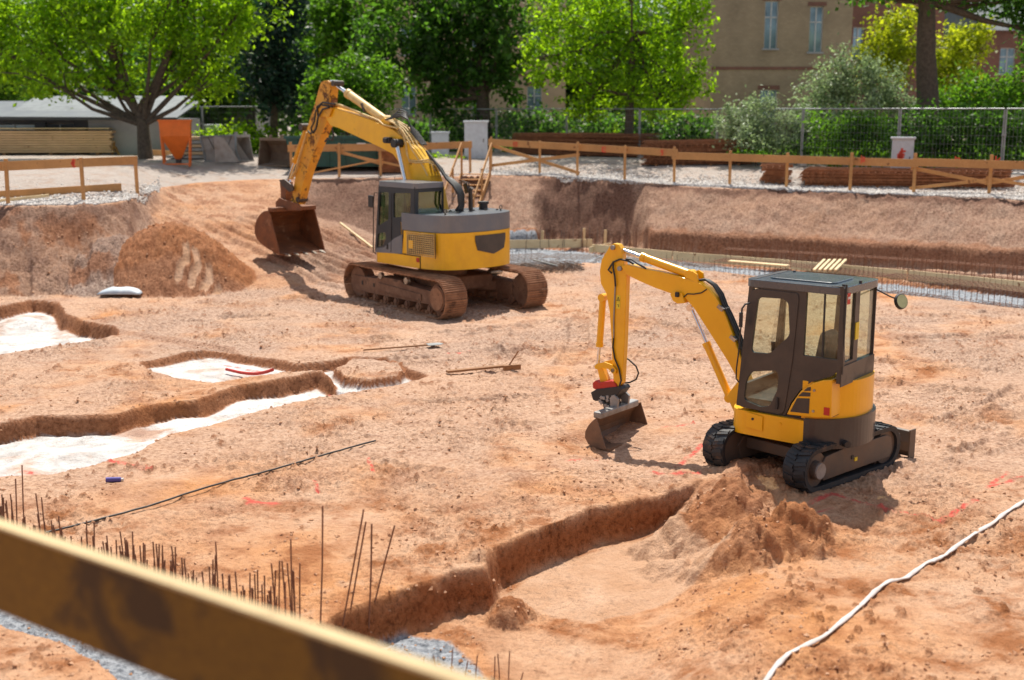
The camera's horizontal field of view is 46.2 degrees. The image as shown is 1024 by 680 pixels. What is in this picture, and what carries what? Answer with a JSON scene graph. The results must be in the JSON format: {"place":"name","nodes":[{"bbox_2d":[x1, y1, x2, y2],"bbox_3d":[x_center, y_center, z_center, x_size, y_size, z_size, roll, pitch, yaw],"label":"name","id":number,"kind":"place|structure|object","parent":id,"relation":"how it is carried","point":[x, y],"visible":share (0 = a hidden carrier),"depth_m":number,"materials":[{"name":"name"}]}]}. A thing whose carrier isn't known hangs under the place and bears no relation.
{"place":"outdoors","nodes":[
{"label":"outdoors","id":0,"kind":"place"},
{"bbox_2d":[0,114,1023,679],"bbox_3d":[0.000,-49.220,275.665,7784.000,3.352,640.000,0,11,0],"label":"ground","id":1,"kind":"structure","parent":0,"point":[598,586],"depth_m":18.30,"materials":[{"name":"soil"}]},
{"bbox_2d":[0,194,48,201],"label":"plank","id":2,"kind":"object","parent":1,"relation":"on","point":[27,197],"visible":0.8,"depth_m":34.46,"materials":[{"name":"brown wood"}]},
{"bbox_2d":[0,0,84,100],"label":"background tree","id":3,"kind":"object","parent":1,"relation":"on","point":[8,96],"visible":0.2,"depth_m":88.69,"materials":[{"name":"green plant"}]},
{"bbox_2d":[0,128,115,155],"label":"lumber stack","id":4,"kind":"object","parent":1,"relation":"on","point":[11,142],"visible":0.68,"depth_m":54.58,"materials":[{"name":"brown wood"}]},
{"bbox_2d":[0,156,138,203],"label":"rail fence","id":5,"kind":"object","parent":1,"relation":"on","point":[6,166],"visible":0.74,"depth_m":34.61,"materials":[{"name":"brown wood"}]},
{"bbox_2d":[0,96,200,154],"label":"shed","id":6,"kind":"structure","parent":1,"relation":"on","point":[36,113],"depth_m":55.30,"materials":[{"name":"grey paint"}]},
{"bbox_2d":[0,124,34,130],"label":"window","id":7,"kind":"structure","parent":6,"relation":"in","point":[1,126],"depth_m":55.25,"materials":[{"name":"glass"}]},
{"bbox_2d":[46,124,73,135],"bbox_3d":[-20.789,-9.361,55.322,1.300,1.200,0.080,0,11,0],"label":"window","id":8,"kind":"structure","parent":6,"relation":"in","point":[47,126],"depth_m":55.25,"materials":[{"name":"glass"}]},
{"bbox_2d":[105,477,123,481],"bbox_3d":[-5.206,1.830,15.733,0.225,0.068,0.068,-1,11,-5],"label":"spray can","id":9,"kind":"object","parent":1,"relation":"on","point":[113,479],"visible":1,"depth_m":15.71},
{"bbox_2d":[97,287,142,294],"bbox_3d":[-10.147,-1.300,31.212,1.120,0.167,0.600,0,11,0],"label":"sack","id":10,"kind":"object","parent":1,"relation":"on","point":[122,291],"visible":0.99,"depth_m":30.99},
{"bbox_2d":[0,0,293,158],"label":"broadleaf tree","id":11,"kind":"object","parent":1,"relation":"on","point":[85,19],"visible":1,"depth_m":49.30,"materials":[{"name":"green plant"}]},
{"bbox_2d":[81,0,266,135],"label":"background tree","id":12,"kind":"object","parent":1,"relation":"on","point":[191,113],"visible":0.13,"depth_m":88.58,"materials":[{"name":"green plant"}]},
{"bbox_2d":[157,120,192,166],"bbox_3d":[-13.005,-7.628,46.500,1.237,1.787,1.237,-2,11,-12],"label":"concrete hopper","id":13,"kind":"object","parent":1,"relation":"on","point":[176,137],"visible":0.91,"depth_m":46.00,"materials":[{"name":"metal"}]},
{"bbox_2d":[166,136,203,157],"bbox_3d":[-12.978,-8.121,50.548,2.922,0.873,1.389,0,11,0],"label":"board pile","id":14,"kind":"object","parent":1,"relation":"on","point":[197,151],"visible":0.11,"depth_m":49.94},
{"bbox_2d":[46,440,375,532],"bbox_3d":[-3.646,1.845,15.629,0.134,0.082,5.054,10,15,41],"label":"cord","id":15,"kind":"object","parent":1,"relation":"on","point":[131,510],"visible":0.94,"depth_m":15.34,"materials":[{"name":"rubber"}]},
{"bbox_2d":[199,134,248,161],"bbox_3d":[-11.700,-7.732,48.418,1.818,1.124,1.410,1,11,4],"label":"grey skip","id":16,"kind":"object","parent":1,"relation":"on","point":[220,148],"visible":1,"depth_m":48.34,"materials":[{"name":"metal"}]},
{"bbox_2d":[190,0,268,135],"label":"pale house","id":17,"kind":"structure","parent":1,"relation":"on","point":[257,122],"depth_m":93.50,"materials":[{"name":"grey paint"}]},
{"bbox_2d":[201,106,269,136],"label":"site fence panel","id":18,"kind":"object","parent":1,"relation":"on","point":[227,117],"visible":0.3,"depth_m":59.77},
{"bbox_2d":[0,518,486,679],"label":"rail fence","id":19,"kind":"object","parent":1,"relation":"on","point":[159,623],"visible":1,"depth_m":4.14,"materials":[{"name":"brown wood"}]},
{"bbox_2d":[234,132,254,161],"bbox_3d":[-11.195,-7.886,48.939,1.000,1.194,0.946,8,13,34],"label":"spare bucket","id":20,"kind":"object","parent":1,"relation":"on","point":[244,141],"visible":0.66,"depth_m":49.19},
{"bbox_2d":[191,118,300,153],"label":"weeds","id":21,"kind":"object","parent":1,"relation":"on","point":[239,129],"visible":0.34,"depth_m":56.12,"materials":[{"name":"green plant"}]},
{"bbox_2d":[225,368,273,374],"bbox_3d":[-4.951,0.559,22.582,1.375,0.237,0.080,9,14,38],"label":"pipe","id":22,"kind":"object","parent":1,"relation":"on","point":[250,373],"visible":1,"depth_m":22.54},
{"bbox_2d":[179,0,332,134],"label":"background tree","id":23,"kind":"object","parent":1,"relation":"on","point":[252,111],"visible":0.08,"depth_m":87.66,"materials":[{"name":"green plant"}]},
{"bbox_2d":[258,135,289,166],"bbox_3d":[-9.326,-7.597,48.080,1.488,1.238,1.038,4,12,22],"label":"spare bucket","id":24,"kind":"object","parent":1,"relation":"on","point":[274,151],"visible":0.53,"depth_m":48.42,"materials":[{"name":"metal"}]},
{"bbox_2d":[225,0,324,137],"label":"conifer","id":25,"kind":"object","parent":1,"relation":"on","point":[271,90],"visible":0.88,"depth_m":56.05,"materials":[{"name":"green plant"}]},
{"bbox_2d":[278,560,279,610],"bbox_3d":[-2.192,2.503,11.327,0.014,0.871,0.065,6,12,27],"label":"starter bar","id":26,"kind":"object","parent":1,"relation":"on","point":[279,589],"visible":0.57,"depth_m":11.30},
{"bbox_2d":[227,1,337,134],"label":"background tree","id":27,"kind":"object","parent":1,"relation":"on","point":[281,116],"visible":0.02,"depth_m":87.67,"materials":[{"name":"green plant"}]},
{"bbox_2d":[290,539,292,614],"bbox_3d":[-2.040,2.330,11.123,0.014,1.041,0.064,-5,12,-24],"label":"starter bar","id":28,"kind":"object","parent":1,"relation":"on","point":[291,575],"visible":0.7,"depth_m":11.08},
{"bbox_2d":[299,563,300,617],"bbox_3d":[-1.976,2.447,11.190,0.041,0.786,0.014,4,12,22],"label":"starter bar","id":29,"kind":"object","parent":1,"relation":"on","point":[299,589],"visible":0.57,"depth_m":11.16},
{"bbox_2d":[268,106,340,136],"bbox_3d":[-10.255,-10.476,59.512,3.699,2.220,0.709,1,11,3],"label":"site fence panel","id":30,"kind":"object","parent":1,"relation":"on","point":[286,130],"visible":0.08,"depth_m":59.40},
{"bbox_2d":[320,505,323,622],"bbox_3d":[-1.795,2.165,11.303,0.077,1.265,0.019,-1,11,-3],"label":"tall starter bar","id":31,"kind":"object","parent":1,"relation":"on","point":[321,567],"visible":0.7,"depth_m":11.30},
{"bbox_2d":[284,136,378,171],"bbox_3d":[-6.497,-7.275,47.015,4.568,1.462,1.704,0,11,-2],"label":"green container","id":32,"kind":"object","parent":1,"relation":"on","point":[328,158],"visible":0.3,"depth_m":46.26,"materials":[{"name":"metal"}]},
{"bbox_2d":[290,43,414,135],"bbox_3d":[-6.844,-10.344,52.199,5.697,4.928,3.746,-5,12,-26],"label":"ivy shrub","id":33,"kind":"object","parent":1,"relation":"on","point":[370,82],"visible":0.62,"depth_m":51.77,"materials":[{"name":"green plant"}]},
{"bbox_2d":[342,509,364,625],"bbox_3d":[-1.530,2.215,11.518,0.260,1.240,0.018,0,11,2],"label":"tall starter bar","id":34,"kind":"object","parent":1,"relation":"on","point":[353,567],"visible":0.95,"depth_m":11.51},
{"bbox_2d":[286,0,422,135],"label":"broadleaf tree","id":35,"kind":"object","parent":1,"relation":"on","point":[334,25],"visible":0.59,"depth_m":61.77,"materials":[{"name":"green plant"}]},
{"bbox_2d":[339,222,372,247],"bbox_3d":[-5.287,-3.556,40.558,0.060,0.582,3.344,-5,12,-25],"label":"long batten","id":36,"kind":"object","parent":1,"relation":"on","point":[356,235],"visible":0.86,"depth_m":40.43,"materials":[{"name":"brown wood"}]},
{"bbox_2d":[350,521,366,607],"bbox_3d":[-1.501,2.232,11.659,0.203,0.989,0.019,1,11,4],"label":"tall starter bar","id":37,"kind":"object","parent":1,"relation":"on","point":[358,564],"visible":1,"depth_m":11.64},
{"bbox_2d":[368,523,372,628],"bbox_3d":[-1.388,2.337,11.748,0.078,1.140,0.021,4,11,18],"label":"tall starter bar","id":38,"kind":"object","parent":1,"relation":"on","point":[370,576],"visible":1,"depth_m":11.73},
{"bbox_2d":[287,141,471,176],"bbox_3d":[-4.889,-6.721,45.615,7.105,1.688,0.962,-3,11,-15],"label":"rail fence","id":39,"kind":"object","parent":1,"relation":"on","point":[339,148],"visible":0.48,"depth_m":45.10,"materials":[{"name":"brown wood"}]},
{"bbox_2d":[374,525,395,602],"bbox_3d":[-1.266,2.245,11.861,0.252,0.885,0.020,2,11,9],"label":"tall starter bar","id":40,"kind":"object","parent":1,"relation":"on","point":[384,563],"visible":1,"depth_m":11.85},
{"bbox_2d":[378,151,400,171],"bbox_3d":[-4.527,-6.896,46.203,1.144,0.824,0.948,0,11,0],"label":"red crate","id":41,"kind":"object","parent":1,"relation":"on","point":[387,156],"visible":0.31,"depth_m":45.77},
{"bbox_2d":[254,80,547,319],"bbox_3d":[-3.532,-4.112,32.180,3.063,5.645,10.478,-8,14,-37],"label":"crawler excavator","id":42,"kind":"object","parent":1,"relation":"on","point":[439,244],"visible":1,"depth_m":29.91,"materials":[{"name":"metal"}]},
{"bbox_2d":[363,342,443,350],"bbox_3d":[-2.176,0.148,24.299,1.669,0.045,0.238,-5,12,-24],"label":"shovel","id":43,"kind":"object","parent":1,"relation":"on","point":[431,344],"visible":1,"depth_m":24.33,"materials":[{"name":"brown wood"}]},
{"bbox_2d":[343,112,469,142],"bbox_3d":[-5.021,-10.511,61.054,7.548,2.840,4.548,0,11,0],"label":"shrub","id":44,"kind":"object","parent":1,"relation":"on","point":[421,128],"visible":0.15,"depth_m":60.59,"materials":[{"name":"green plant"}]},
{"bbox_2d":[430,131,449,155],"bbox_3d":[-3.183,-8.714,53.314,0.850,1.080,0.512,0,11,0],"label":"electricity cabinet","id":45,"kind":"object","parent":1,"relation":"on","point":[440,136],"visible":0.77,"depth_m":53.07,"materials":[{"name":"metal"}]},
{"bbox_2d":[430,152,466,158],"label":"weeds","id":46,"kind":"object","parent":1,"relation":"on","point":[434,155],"visible":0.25,"depth_m":51.23,"materials":[{"name":"green plant"}]},
{"bbox_2d":[339,0,565,138],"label":"cream house","id":47,"kind":"structure","parent":1,"relation":"on","point":[543,97],"depth_m":74.52,"materials":[{"name":"paint"}]},
{"bbox_2d":[402,82,417,115],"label":"window","id":48,"kind":"structure","parent":47,"relation":"in","point":[409,103],"depth_m":74.71,"materials":[{"name":"glass"}]},
{"bbox_2d":[525,82,543,115],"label":"window","id":49,"kind":"structure","parent":47,"relation":"in","point":[534,96],"depth_m":74.64,"materials":[{"name":"glass"}]},
{"bbox_2d":[344,0,578,138],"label":"chestnut tree","id":50,"kind":"object","parent":1,"relation":"on","point":[430,52],"visible":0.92,"depth_m":57.69,"materials":[{"name":"green plant"}]},
{"bbox_2d":[428,108,495,151],"bbox_3d":[-2.568,-10.177,58.311,3.814,2.106,0.715,6,13,29],"label":"site fence panel","id":51,"kind":"object","parent":1,"relation":"on","point":[430,150],"visible":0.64,"depth_m":58.21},
{"bbox_2d":[445,142,491,206],"bbox_3d":[-1.717,-5.601,44.443,1.228,3.300,3.268,3,11,13],"label":"timber stair","id":52,"kind":"object","parent":1,"relation":"on","point":[480,179],"visible":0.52,"depth_m":45.06,"materials":[{"name":"brown wood"}]},
{"bbox_2d":[463,121,488,157],"bbox_3d":[-1.534,-8.577,51.303,1.080,1.580,0.639,0,11,0],"label":"electricity cabinet","id":53,"kind":"object","parent":1,"relation":"on","point":[476,133],"visible":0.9,"depth_m":51.02,"materials":[{"name":"metal"}]},
{"bbox_2d":[2,0,949,131],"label":"wood","id":54,"kind":"object","parent":1,"relation":"on","point":[76,50],"depth_m":110.99,"materials":[{"name":"plant"}]},
{"bbox_2d":[446,364,505,372],"bbox_3d":[-0.650,0.534,22.365,1.229,0.047,0.100,-5,12,-26],"label":"plank","id":55,"kind":"object","parent":1,"relation":"on","point":[473,368],"visible":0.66,"depth_m":22.30,"materials":[{"name":"brown wood"}]},
{"bbox_2d":[0,206,1023,679],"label":"dirt clods","id":56,"kind":"object","parent":1,"relation":"on","point":[538,500],"visible":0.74,"depth_m":14.11,"materials":[{"name":"soil"}]},
{"bbox_2d":[433,93,590,151],"bbox_3d":[0.061,-10.584,59.568,7.975,3.294,3.846,0,11,0],"label":"shrub","id":57,"kind":"object","parent":1,"relation":"on","point":[531,126],"visible":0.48,"depth_m":58.77,"materials":[{"name":"green plant"}]},
{"bbox_2d":[503,351,520,370],"bbox_3d":[0.002,0.383,22.332,0.341,0.365,0.072,-4,12,-22],"label":"rake head","id":58,"kind":"object","parent":1,"relation":"on","point":[509,367],"visible":1,"depth_m":22.33},
{"bbox_2d":[494,108,566,152],"bbox_3d":[0.666,-9.777,56.199,0.645,2.106,4.692,-10,15,-42],"label":"site fence panel","id":59,"kind":"object","parent":1,"relation":"on","point":[497,151],"visible":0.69,"depth_m":56.37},
{"bbox_2d":[509,260,584,270],"bbox_3d":[0.812,-2.227,36.512,2.792,0.156,1.708,-1,11,-6],"label":"steel pile","id":60,"kind":"object","parent":1,"relation":"on","point":[572,266],"visible":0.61,"depth_m":36.35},
{"bbox_2d":[510,239,591,248],"bbox_3d":[1.275,-3.390,42.271,3.129,0.300,0.040,-1,11,-6],"label":"formwork board","id":61,"kind":"object","parent":1,"relation":"on","point":[557,243],"visible":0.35,"depth_m":42.26,"materials":[{"name":"brown wood"}]},
{"bbox_2d":[510,248,599,262],"bbox_3d":[1.127,-2.749,39.409,3.675,0.386,1.731,0,11,0],"label":"reinforcement cage","id":62,"kind":"object","parent":1,"relation":"on","point":[564,254],"visible":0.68,"depth_m":39.54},
{"bbox_2d":[510,132,661,156],"bbox_3d":[3.301,-8.816,54.117,6.922,1.058,2.170,8,13,36],"label":"reinforcement mat stack","id":63,"kind":"object","parent":1,"relation":"on","point":[618,139],"visible":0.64,"depth_m":53.28,"materials":[{"name":"brown metal"}]},
{"bbox_2d":[565,0,610,120],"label":"background tree","id":64,"kind":"object","parent":1,"relation":"on","point":[586,52],"visible":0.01,"depth_m":88.03,"materials":[{"name":"green plant"}]},
{"bbox_2d":[565,108,639,153],"bbox_3d":[3.787,-9.212,53.266,0.632,2.109,4.531,-9,14,-40],"label":"site fence panel","id":65,"kind":"object","parent":1,"relation":"on","point":[613,120],"visible":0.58,"depth_m":52.42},
{"bbox_2d":[511,0,720,133],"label":"tree","id":66,"kind":"object","parent":1,"relation":"on","point":[608,14],"visible":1,"depth_m":52.02,"materials":[{"name":"green plant"}]},
{"bbox_2d":[565,0,682,132],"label":"background tree","id":67,"kind":"object","parent":1,"relation":"on","point":[638,64],"visible":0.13,"depth_m":87.38,"materials":[{"name":"green plant"}]},
{"bbox_2d":[592,244,671,258],"bbox_3d":[3.982,-2.960,40.139,3.237,0.260,0.040,9,14,39],"label":"formwork board","id":68,"kind":"object","parent":1,"relation":"on","point":[651,252],"visible":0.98,"depth_m":39.77,"materials":[{"name":"brown wood"}]},
{"bbox_2d":[545,101,725,139],"bbox_3d":[5.930,-9.896,57.677,8.778,3.074,3.940,0,11,0],"label":"shrub","id":69,"kind":"object","parent":1,"relation":"on","point":[688,132],"visible":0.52,"depth_m":57.26,"materials":[{"name":"green plant"}]},
{"bbox_2d":[593,254,720,270],"bbox_3d":[4.616,-2.480,38.096,4.263,0.406,1.259,7,13,31],"label":"reinforcement cage","id":70,"kind":"object","parent":1,"relation":"on","point":[694,265],"visible":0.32,"depth_m":37.58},
{"bbox_2d":[636,109,717,157],"bbox_3d":[6.710,-8.639,50.331,0.621,2.095,4.420,-9,14,-39],"label":"site fence panel","id":71,"kind":"object","parent":1,"relation":"on","point":[639,156],"visible":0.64,"depth_m":50.55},
{"bbox_2d":[640,138,752,165],"bbox_3d":[7.481,-7.513,47.926,4.470,1.141,2.200,3,11,13],"label":"reinforcement mat stack","id":72,"kind":"object","parent":1,"relation":"on","point":[695,145],"visible":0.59,"depth_m":47.24,"materials":[{"name":"brown metal"}]},
{"bbox_2d":[673,251,789,268],"bbox_3d":[6.868,-2.528,37.865,3.971,0.270,0.040,7,13,34],"label":"formwork board","id":73,"kind":"object","parent":1,"relation":"on","point":[686,256],"visible":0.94,"depth_m":38.12,"materials":[{"name":"brown wood"}]},
{"bbox_2d":[585,243,915,493],"bbox_3d":[3.320,0.208,17.163,2.673,3.006,4.419,-10,15,-42],"label":"compact excavator","id":74,"kind":"object","parent":1,"relation":"on","point":[813,422],"visible":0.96,"depth_m":15.84,"materials":[{"name":"metal"}]},
{"bbox_2d":[738,288,798,413],"bbox_3d":[3.336,0.150,15.658,0.803,1.622,0.070,8,14,37],"label":"door","id":75,"kind":"structure","parent":74,"relation":"in","point":[780,360],"depth_m":15.65,"materials":[{"name":"grey metal"}]},
{"bbox_2d":[488,137,1023,193],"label":"rail fence","id":76,"kind":"object","parent":1,"relation":"on","point":[915,163],"visible":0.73,"depth_m":41.42,"materials":[{"name":"brown wood"}]},
{"bbox_2d":[715,108,802,155],"bbox_3d":[9.491,-8.072,47.301,0.601,2.095,4.491,-8,13,-36],"label":"site fence panel","id":77,"kind":"object","parent":1,"relation":"on","point":[801,123],"visible":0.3,"depth_m":46.05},
{"bbox_2d":[710,84,813,162],"bbox_3d":[9.831,-8.395,46.854,3.655,3.184,3.635,10,14,41],"label":"elder bush","id":78,"kind":"object","parent":1,"relation":"on","point":[757,130],"visible":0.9,"depth_m":46.61,"materials":[{"name":"green plant"}]},
{"bbox_2d":[681,0,852,142],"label":"tan brick house","id":79,"kind":"structure","parent":1,"relation":"on","point":[773,45],"depth_m":68.14,"materials":[{"name":"brick"}]},
{"bbox_2d":[758,85,779,132],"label":"window","id":80,"kind":"structure","parent":79,"relation":"in","point":[759,86],"depth_m":68.75,"materials":[{"name":"glass"}]},
{"bbox_2d":[762,0,781,49],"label":"window","id":81,"kind":"structure","parent":79,"relation":"in","point":[771,6],"depth_m":68.03,"materials":[{"name":"glass"}]},
{"bbox_2d":[807,2,826,53],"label":"window","id":82,"kind":"structure","parent":79,"relation":"in","point":[816,13],"depth_m":68.06,"materials":[{"name":"glass"}]},
{"bbox_2d":[726,145,813,165],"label":"weeds","id":83,"kind":"object","parent":1,"relation":"on","point":[760,152],"visible":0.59,"depth_m":46.12,"materials":[{"name":"green plant"}]},
{"bbox_2d":[759,163,792,184],"bbox_3d":[9.478,-5.966,43.029,1.148,0.718,1.975,2,11,12],"label":"reinforcement mat stack","id":84,"kind":"object","parent":1,"relation":"on","point":[773,173],"visible":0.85,"depth_m":42.24,"materials":[{"name":"brown metal"}]},
{"bbox_2d":[714,255,893,292],"bbox_3d":[8.377,-1.980,34.706,5.601,0.666,1.335,10,15,43],"label":"reinforcement cage","id":85,"kind":"object","parent":1,"relation":"on","point":[799,265],"visible":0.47,"depth_m":34.62,"materials":[{"name":"metal"}]},
{"bbox_2d":[728,260,789,266],"bbox_3d":[7.171,-2.232,34.918,1.853,0.040,0.250,8,14,36],"label":"plank","id":86,"kind":"object","parent":85,"relation":"on","point":[760,263],"visible":1,"depth_m":34.82,"materials":[{"name":"brown wood"}]},
{"bbox_2d":[788,100,897,166],"bbox_3d":[13.051,-7.837,46.465,5.330,2.867,3.657,-4,11,-18],"label":"hedge","id":87,"kind":"object","parent":1,"relation":"on","point":[855,118],"visible":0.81,"depth_m":45.77,"materials":[{"name":"green plant"}]},
{"bbox_2d":[796,108,899,166],"bbox_3d":[12.262,-7.471,44.423,0.645,2.190,4.137,-10,15,-42],"label":"site fence panel","id":88,"kind":"object","parent":1,"relation":"on","point":[805,165],"visible":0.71,"depth_m":44.44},
{"bbox_2d":[790,260,906,279],"bbox_3d":[9.904,-2.076,35.487,3.643,0.280,0.040,9,14,39],"label":"formwork board","id":89,"kind":"object","parent":1,"relation":"on","point":[871,269],"visible":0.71,"depth_m":35.26,"materials":[{"name":"brown wood"}]},
{"bbox_2d":[783,32,915,156],"bbox_3d":[14.075,-9.844,48.824,6.091,5.242,3.201,0,11,0],"label":"elder bush","id":90,"kind":"object","parent":1,"relation":"on","point":[838,87],"visible":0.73,"depth_m":48.51,"materials":[{"name":"green plant"}]},
{"bbox_2d":[724,244,1023,280],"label":"reinforcement cage","id":91,"kind":"object","parent":1,"relation":"on","point":[884,257],"visible":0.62,"depth_m":36.17,"materials":[{"name":"metal"}]},
{"bbox_2d":[763,499,1023,679],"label":"flat hose","id":92,"kind":"object","parent":1,"relation":"on","point":[786,655],"visible":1,"depth_m":12.04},
{"bbox_2d":[848,0,944,135],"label":"red brick house","id":93,"kind":"structure","parent":1,"relation":"on","point":[859,14],"depth_m":76.33,"materials":[{"name":"brick"}]},
{"bbox_2d":[852,23,866,57],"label":"window","id":94,"kind":"structure","parent":93,"relation":"in","point":[858,31],"depth_m":76.21,"materials":[{"name":"glass"}]},
{"bbox_2d":[850,1,945,145],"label":"yellow shrub","id":95,"kind":"object","parent":1,"relation":"on","point":[899,49],"visible":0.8,"depth_m":57.90,"materials":[{"name":"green plant"}]},
{"bbox_2d":[890,137,915,167],"bbox_3d":[13.670,-6.391,42.050,0.820,1.430,0.496,3,11,14],"label":"electricity cabinet","id":96,"kind":"object","parent":1,"relation":"on","point":[902,147],"visible":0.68,"depth_m":41.79,"materials":[{"name":"metal"}]},
{"bbox_2d":[798,167,1014,188],"bbox_3d":[13.563,-5.627,41.453,6.972,0.731,2.350,4,11,19],"label":"reinforcement mat stack","id":97,"kind":"object","parent":1,"relation":"on","point":[877,177],"visible":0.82,"depth_m":40.70,"materials":[{"name":"brown metal"}]},
{"bbox_2d":[828,0,1023,156],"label":"old tree","id":98,"kind":"object","parent":1,"relation":"on","point":[926,77],"visible":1,"depth_m":46.92,"materials":[{"name":"brown plant"}]},
{"bbox_2d":[871,86,1023,166],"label":"hedge","id":99,"kind":"object","parent":1,"relation":"on","point":[976,124],"visible":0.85,"depth_m":43.61,"materials":[{"name":"green plant"}]},
{"bbox_2d":[896,108,1005,167],"bbox_3d":[15.170,-6.969,42.129,3.833,2.310,0.684,9,14,38],"label":"site fence panel","id":100,"kind":"object","parent":1,"relation":"on","point":[938,109],"visible":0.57,"depth_m":41.94,"materials":[{"name":"metal"}]},
{"bbox_2d":[880,268,1023,308],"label":"reinforcement cage","id":101,"kind":"object","parent":1,"relation":"on","point":[905,276],"visible":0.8,"depth_m":31.40,"materials":[{"name":"metal"}]},
{"bbox_2d":[912,15,997,149],"bbox_3d":[21.666,-12.635,58.233,4.139,7.143,3.162,0,11,0],"label":"yellow shrub","id":102,"kind":"object","parent":1,"relation":"on","point":[961,42],"visible":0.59,"depth_m":57.66,"materials":[{"name":"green plant"}]},
{"bbox_2d":[907,270,1023,291],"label":"formwork board","id":103,"kind":"object","parent":1,"relation":"on","point":[971,278],"visible":0.54,"depth_m":33.02,"materials":[{"name":"brown wood"}]},
{"bbox_2d":[938,54,1023,157],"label":"lilac bush","id":104,"kind":"object","parent":1,"relation":"on","point":[1008,87],"visible":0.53,"depth_m":48.53,"materials":[{"name":"green plant"}]},
{"bbox_2d":[942,2,1023,137],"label":"distant brick house","id":105,"kind":"structure","parent":1,"relation":"on","point":[1006,52],"depth_m":85.86,"materials":[{"name":"brick"}]},
{"bbox_2d":[999,44,1018,74],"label":"window","id":106,"kind":"structure","parent":105,"relation":"in","point":[1006,52],"depth_m":85.89,"materials":[{"name":"glass"}]},
{"bbox_2d":[1001,108,1023,173],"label":"site fence panel","id":107,"kind":"object","parent":1,"relation":"on","point":[1005,134],"visible":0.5,"depth_m":41.03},
{"bbox_2d":[0,163,1023,205],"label":"gravel","id":108,"kind":"structure","parent":0,"point":[631,179],"depth_m":40.74,"materials":[{"name":"gravel"}]},
{"bbox_2d":[0,183,121,197],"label":"kick board","id":109,"kind":"object","parent":108,"relation":"on","point":[70,189],"visible":0.92,"depth_m":35.72,"materials":[{"name":"brown wood"}]},
{"bbox_2d":[256,137,1023,167],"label":"grass","id":110,"kind":"structure","parent":0,"point":[889,157],"depth_m":49.04,"materials":[{"name":"green plant"}]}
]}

